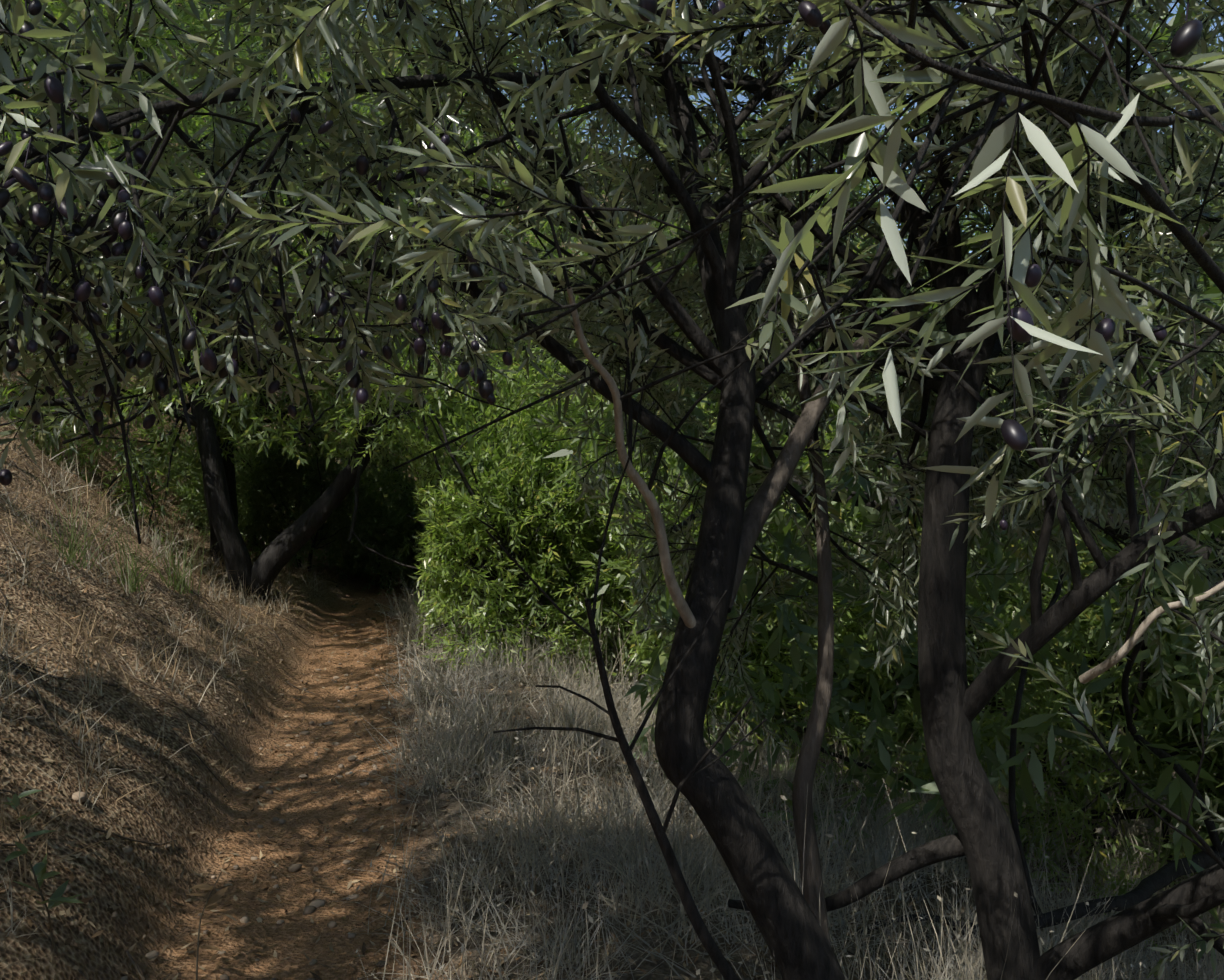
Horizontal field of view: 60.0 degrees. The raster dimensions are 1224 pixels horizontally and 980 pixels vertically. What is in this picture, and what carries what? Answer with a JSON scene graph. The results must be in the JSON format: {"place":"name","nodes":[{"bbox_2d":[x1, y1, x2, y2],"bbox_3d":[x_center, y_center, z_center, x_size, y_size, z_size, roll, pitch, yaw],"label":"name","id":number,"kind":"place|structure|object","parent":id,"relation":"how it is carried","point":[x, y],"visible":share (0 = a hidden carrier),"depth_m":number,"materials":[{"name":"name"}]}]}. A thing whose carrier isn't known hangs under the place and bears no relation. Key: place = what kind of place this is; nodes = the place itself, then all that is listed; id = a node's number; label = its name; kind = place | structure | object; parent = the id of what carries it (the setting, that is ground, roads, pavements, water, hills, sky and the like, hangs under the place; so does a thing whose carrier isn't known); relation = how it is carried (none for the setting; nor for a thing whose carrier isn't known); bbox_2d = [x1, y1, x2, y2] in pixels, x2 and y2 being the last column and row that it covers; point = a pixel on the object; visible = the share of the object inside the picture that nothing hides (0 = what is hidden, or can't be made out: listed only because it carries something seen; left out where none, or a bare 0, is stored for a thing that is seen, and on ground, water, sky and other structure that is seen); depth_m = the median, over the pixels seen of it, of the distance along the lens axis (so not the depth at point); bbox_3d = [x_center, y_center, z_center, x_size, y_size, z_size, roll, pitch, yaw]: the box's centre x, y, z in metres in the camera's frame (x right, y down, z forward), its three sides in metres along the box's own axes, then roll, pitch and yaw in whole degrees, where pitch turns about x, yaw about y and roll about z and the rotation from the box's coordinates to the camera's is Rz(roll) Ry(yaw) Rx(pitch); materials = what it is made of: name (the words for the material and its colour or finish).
{"place":"outdoors","nodes":[
{"label":"outdoors","id":0,"kind":"place"},
{"bbox_2d":[0,2,1220,979],"bbox_3d":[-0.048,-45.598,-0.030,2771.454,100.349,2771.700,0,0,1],"label":"ground","id":1,"kind":"structure","parent":0,"point":[294,935],"depth_m":4.57,"materials":[{"name":"brown soil"}]},
{"bbox_2d":[2,789,41,841],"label":"seedling","id":2,"kind":"object","parent":1,"relation":"on","point":[15,799],"depth_m":3.27,"materials":[{"name":"green plant"}]},
{"bbox_2d":[5,830,83,953],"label":"seedling","id":3,"kind":"object","parent":1,"relation":"on","point":[56,898],"depth_m":2.78,"materials":[{"name":"plant"}]},
{"bbox_2d":[16,0,75,70],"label":"olive tree","id":4,"kind":"object","parent":1,"relation":"on","point":[35,66],"visible":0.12,"depth_m":7.39,"materials":[{"name":"green plant"}]},
{"bbox_2d":[0,71,110,245],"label":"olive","id":5,"kind":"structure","parent":1,"relation":"on","point":[41,166],"depth_m":4.49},
{"bbox_2d":[3,0,198,227],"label":"tree","id":6,"kind":"object","parent":1,"relation":"on","point":[28,62],"depth_m":16.97,"materials":[{"name":"green plant"}]},
{"bbox_2d":[9,463,217,594],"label":"bunch grass","id":7,"kind":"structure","parent":1,"relation":"on","point":[132,586],"depth_m":6.65,"materials":[{"name":"beige plant"}]},
{"bbox_2d":[0,330,352,938],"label":"pale grass","id":8,"kind":"structure","parent":1,"relation":"on","point":[62,483],"depth_m":6.42,"materials":[{"name":"plant"}]},
{"bbox_2d":[0,0,373,320],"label":"tree","id":9,"kind":"object","parent":1,"relation":"on","point":[159,31],"depth_m":8.56,"materials":[{"name":"green plant"}]},
{"bbox_2d":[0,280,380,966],"bbox_3d":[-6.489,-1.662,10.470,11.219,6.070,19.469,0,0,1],"label":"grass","id":10,"kind":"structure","parent":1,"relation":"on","point":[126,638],"depth_m":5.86,"materials":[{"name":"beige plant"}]},
{"bbox_2d":[186,872,228,979],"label":"seedling","id":11,"kind":"object","parent":1,"relation":"on","point":[213,900],"depth_m":3.27,"materials":[{"name":"green plant"}]},
{"bbox_2d":[0,581,511,979],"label":"pebbles","id":12,"kind":"object","parent":1,"relation":"on","point":[313,906],"visible":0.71,"depth_m":4.17,"materials":[{"name":"stone"}]},
{"bbox_2d":[144,381,409,564],"bbox_3d":[-5.006,-0.322,15.888,4.000,2.997,2.986,0,0,-38],"label":"bush","id":13,"kind":"object","parent":1,"relation":"on","point":[190,493],"depth_m":14.75,"materials":[{"name":"green plant"}]},
{"bbox_2d":[90,0,496,169],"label":"tree","id":14,"kind":"object","parent":1,"relation":"on","point":[182,5],"depth_m":24.35,"materials":[{"name":"green plant"}]},
{"bbox_2d":[198,395,411,572],"bbox_3d":[-4.149,-0.003,14.391,3.490,2.754,2.194,0,0,36],"label":"bush","id":15,"kind":"object","parent":1,"relation":"on","point":[299,485],"depth_m":13.90,"materials":[{"name":"green plant"}]},
{"bbox_2d":[0,1,612,615],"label":"olive","id":16,"kind":"object","parent":1,"relation":"on","point":[220,431],"depth_m":11.23,"materials":[{"name":"green plant"}]},
{"bbox_2d":[2,1,640,566],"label":"olive","id":17,"kind":"object","parent":1,"relation":"on","point":[244,401],"depth_m":10.25,"materials":[{"name":"green plant"}]},
{"bbox_2d":[55,0,643,409],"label":"tree","id":18,"kind":"object","parent":1,"relation":"on","point":[214,17],"depth_m":19.99,"materials":[{"name":"green plant"}]},
{"bbox_2d":[38,46,710,554],"bbox_3d":[-1.841,-1.822,17.269,11.884,9.397,9.880,0,0,1],"label":"olive","id":19,"kind":"object","parent":1,"relation":"on","point":[392,290],"depth_m":15.39,"materials":[{"name":"green plant"}]},
{"bbox_2d":[297,458,521,594],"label":"bush","id":20,"kind":"object","parent":1,"relation":"on","point":[395,540],"depth_m":14.45,"materials":[{"name":"green plant"}]},
{"bbox_2d":[0,0,849,599],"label":"olive","id":21,"kind":"object","parent":1,"relation":"on","point":[280,552],"depth_m":10.68,"materials":[{"name":"green plant"}]},
{"bbox_2d":[71,0,856,725],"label":"olive","id":22,"kind":"object","parent":1,"relation":"on","point":[453,380],"depth_m":10.38,"materials":[{"name":"green plant"}]},
{"bbox_2d":[313,275,640,677],"bbox_3d":[-0.999,0.169,9.592,2.682,3.953,4.041,0,0,1],"label":"bush","id":23,"kind":"object","parent":1,"relation":"on","point":[463,492],"depth_m":8.47,"materials":[{"name":"green plant"}]},
{"bbox_2d":[0,0,1202,529],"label":"olives","id":24,"kind":"object","parent":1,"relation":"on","point":[1184,42],"visible":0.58,"depth_m":1.43,"materials":[{"name":"black food"}]},
{"bbox_2d":[0,370,1206,979],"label":"leaf litter","id":25,"kind":"object","parent":1,"relation":"on","point":[118,950],"visible":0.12,"depth_m":4.43,"materials":[{"name":"brown plant"}]},
{"bbox_2d":[0,446,1223,979],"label":"sticks","id":26,"kind":"object","parent":1,"relation":"on","point":[24,666],"visible":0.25,"depth_m":4.81,"materials":[{"name":"brown wood"}]},
{"bbox_2d":[0,0,1223,979],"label":"olive","id":27,"kind":"object","parent":1,"relation":"on","point":[333,159],"depth_m":2.29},
{"bbox_2d":[399,338,890,749],"bbox_3d":[0.220,0.080,10.499,4.934,4.446,5.958,0,0,1],"label":"bush","id":28,"kind":"object","parent":1,"relation":"on","point":[558,577],"depth_m":8.75,"materials":[{"name":"green plant"}]},
{"bbox_2d":[339,109,981,590],"bbox_3d":[1.909,-1.312,20.942,13.552,12.855,13.331,0,0,1],"label":"olive","id":29,"kind":"object","parent":1,"relation":"on","point":[583,411],"depth_m":19.01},
{"bbox_2d":[470,256,897,726],"bbox_3d":[1.694,-0.251,11.821,5.400,5.845,5.613,0,0,42],"label":"bush","id":30,"kind":"object","parent":1,"relation":"on","point":[671,489],"depth_m":10.98,"materials":[{"name":"green plant"}]},
{"bbox_2d":[552,371,906,784],"bbox_3d":[0.809,0.431,7.870,2.595,3.510,3.181,0,0,1],"label":"bush","id":31,"kind":"object","parent":1,"relation":"on","point":[642,655],"depth_m":7.34,"materials":[{"name":"green plant"}]},
{"bbox_2d":[315,570,1223,979],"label":"grass","id":32,"kind":"structure","parent":1,"relation":"on","point":[907,842],"depth_m":4.72,"materials":[{"name":"beige plant"}]},
{"bbox_2d":[395,38,1155,681],"bbox_3d":[2.092,-1.185,11.726,9.070,7.995,9.704,0,0,1],"label":"olive","id":33,"kind":"object","parent":1,"relation":"on","point":[501,378],"depth_m":9.13,"materials":[{"name":"green plant"}]},
{"bbox_2d":[338,567,1223,979],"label":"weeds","id":34,"kind":"object","parent":1,"relation":"on","point":[638,857],"visible":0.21,"depth_m":4.31,"materials":[{"name":"beige plant"}]},
{"bbox_2d":[382,553,1223,979],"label":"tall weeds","id":35,"kind":"object","parent":1,"relation":"on","point":[834,835],"visible":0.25,"depth_m":4.26,"materials":[{"name":"grey plant"}]},
{"bbox_2d":[501,391,1107,770],"bbox_3d":[1.956,0.522,9.670,5.709,4.368,4.362,0,0,35],"label":"bush","id":36,"kind":"object","parent":1,"relation":"on","point":[1011,612],"depth_m":8.78,"materials":[{"name":"green plant"}]},
{"bbox_2d":[391,1,1223,979],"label":"olive","id":37,"kind":"object","parent":1,"relation":"on","point":[999,759],"depth_m":4.63,"materials":[{"name":"green plant"}]},
{"bbox_2d":[400,0,1223,922],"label":"olive","id":38,"kind":"object","parent":1,"relation":"on","point":[882,760],"depth_m":5.78,"materials":[{"name":"green plant"}]},
{"bbox_2d":[590,84,1097,608],"bbox_3d":[5.052,-2.161,23.067,12.935,13.539,10.593,0,0,-39],"label":"olive","id":39,"kind":"object","parent":1,"relation":"on","point":[888,206],"depth_m":22.62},
{"bbox_2d":[728,255,985,944],"bbox_3d":[0.592,0.651,2.915,1.230,2.795,0.398,0,0,-39],"label":"trunk","id":40,"kind":"object","parent":1,"relation":"on","point":[761,506],"visible":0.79,"depth_m":2.84,"materials":[{"name":"brown wood"}]},
{"bbox_2d":[739,366,1223,955],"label":"bush","id":41,"kind":"object","parent":1,"relation":"on","point":[1043,698],"depth_m":6.35,"materials":[{"name":"green plant"}]},
{"bbox_2d":[813,361,1200,799],"bbox_3d":[4.525,0.829,10.797,5.942,5.046,5.121,0,0,1],"label":"bush","id":42,"kind":"object","parent":1,"relation":"on","point":[1130,687],"depth_m":9.41,"materials":[{"name":"green plant"}]},
{"bbox_2d":[999,542,1223,912],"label":"bush","id":43,"kind":"object","parent":1,"relation":"on","point":[1144,715],"depth_m":6.91,"materials":[{"name":"green plant"}]},
{"bbox_2d":[1017,425,1222,808],"bbox_3d":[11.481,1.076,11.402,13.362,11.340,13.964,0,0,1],"label":"bush","id":44,"kind":"object","parent":1,"relation":"on","point":[1143,775],"depth_m":12.78,"materials":[{"name":"green plant"}]},
{"bbox_2d":[361,0,1223,258],"label":"sky","id":45,"kind":"structure","parent":0,"point":[740,97],"materials":[{"name":"blue"}]},
{"bbox_2d":[566,286,1223,683],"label":"dead branch","id":46,"kind":"object","parent":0,"point":[688,618],"visible":0.92,"depth_m":2.08,"materials":[{"name":"brown wood"}]},
{"bbox_2d":[749,0,1223,525],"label":"olive","id":47,"kind":"object","parent":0,"point":[1109,298],"depth_m":0.83,"materials":[{"name":"green plant"}]},
{"bbox_2d":[790,245,1220,734],"bbox_3d":[8.586,0.089,15.939,13.265,9.943,12.114,0,0,1],"label":"olive","id":48,"kind":"object","parent":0,"point":[1051,417],"depth_m":17.00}
]}

